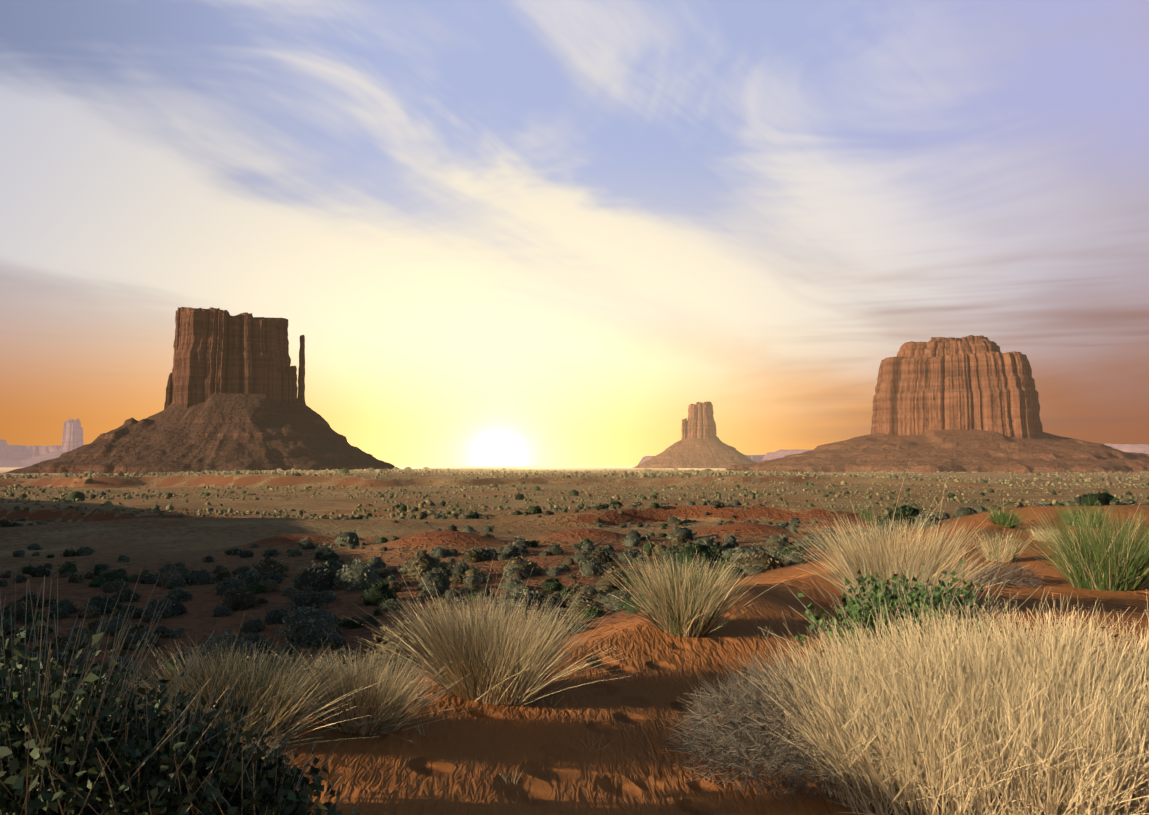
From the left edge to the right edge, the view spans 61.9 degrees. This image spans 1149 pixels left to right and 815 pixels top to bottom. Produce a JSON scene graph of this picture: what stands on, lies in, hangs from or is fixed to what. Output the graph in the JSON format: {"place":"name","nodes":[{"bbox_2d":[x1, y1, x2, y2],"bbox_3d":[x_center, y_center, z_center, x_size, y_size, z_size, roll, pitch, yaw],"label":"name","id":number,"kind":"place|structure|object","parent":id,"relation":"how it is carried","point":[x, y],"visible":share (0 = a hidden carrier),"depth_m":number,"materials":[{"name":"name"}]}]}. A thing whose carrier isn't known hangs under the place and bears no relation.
{"place":"outdoors","nodes":[
{"label":"outdoors","id":0,"kind":"place"},
{"bbox_2d":[0,466,1148,814],"bbox_3d":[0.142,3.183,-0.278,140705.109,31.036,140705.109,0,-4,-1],"label":"ground","id":1,"kind":"structure","parent":0,"point":[458,762],"depth_m":32.64,"materials":[{"name":"brown sand"}]},
{"bbox_2d":[0,307,398,473],"bbox_3d":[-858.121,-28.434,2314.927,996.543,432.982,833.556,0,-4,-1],"label":"butte","id":2,"kind":"object","parent":1,"relation":"on","point":[233,402],"visible":0.83,"depth_m":2230.53,"materials":[{"name":"brown stone"}]},
{"bbox_2d":[0,467,1148,724],"bbox_3d":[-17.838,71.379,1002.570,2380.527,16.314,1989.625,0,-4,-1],"label":"desert shrubs","id":3,"kind":"object","parent":1,"relation":"on","point":[308,621],"visible":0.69,"depth_m":48.98,"materials":[{"name":"green plant"}]},
{"bbox_2d":[0,418,1148,466],"bbox_3d":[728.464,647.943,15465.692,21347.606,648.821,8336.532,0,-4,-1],"label":"distant mesas","id":4,"kind":"structure","parent":1,"relation":"on","point":[21,455],"depth_m":12434.78,"materials":[{"name":"brown stone"}]},
{"bbox_2d":[90,459,1148,814],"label":"dry grass","id":5,"kind":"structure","parent":1,"relation":"on","point":[1052,717],"depth_m":5.66,"materials":[{"name":"plant"}]},
{"bbox_2d":[632,401,757,468],"bbox_3d":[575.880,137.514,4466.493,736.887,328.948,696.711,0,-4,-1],"label":"butte","id":6,"kind":"object","parent":1,"relation":"on","point":[700,444],"visible":0.79,"depth_m":4344.02,"materials":[{"name":"brown stone"}]},
{"bbox_2d":[656,554,1056,813],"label":"dead twig bush","id":7,"kind":"object","parent":1,"relation":"on","point":[755,749],"visible":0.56,"depth_m":5.84,"materials":[{"name":"beige plant"}]},
{"bbox_2d":[702,335,1148,473],"bbox_3d":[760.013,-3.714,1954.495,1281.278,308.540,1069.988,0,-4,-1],"label":"butte","id":8,"kind":"object","parent":1,"relation":"on","point":[970,403],"visible":0.75,"depth_m":1897.19,"materials":[{"name":"brown stone"}]},
{"bbox_2d":[0,0,1148,465],"label":"sky","id":9,"kind":"structure","parent":0,"point":[492,232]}
]}

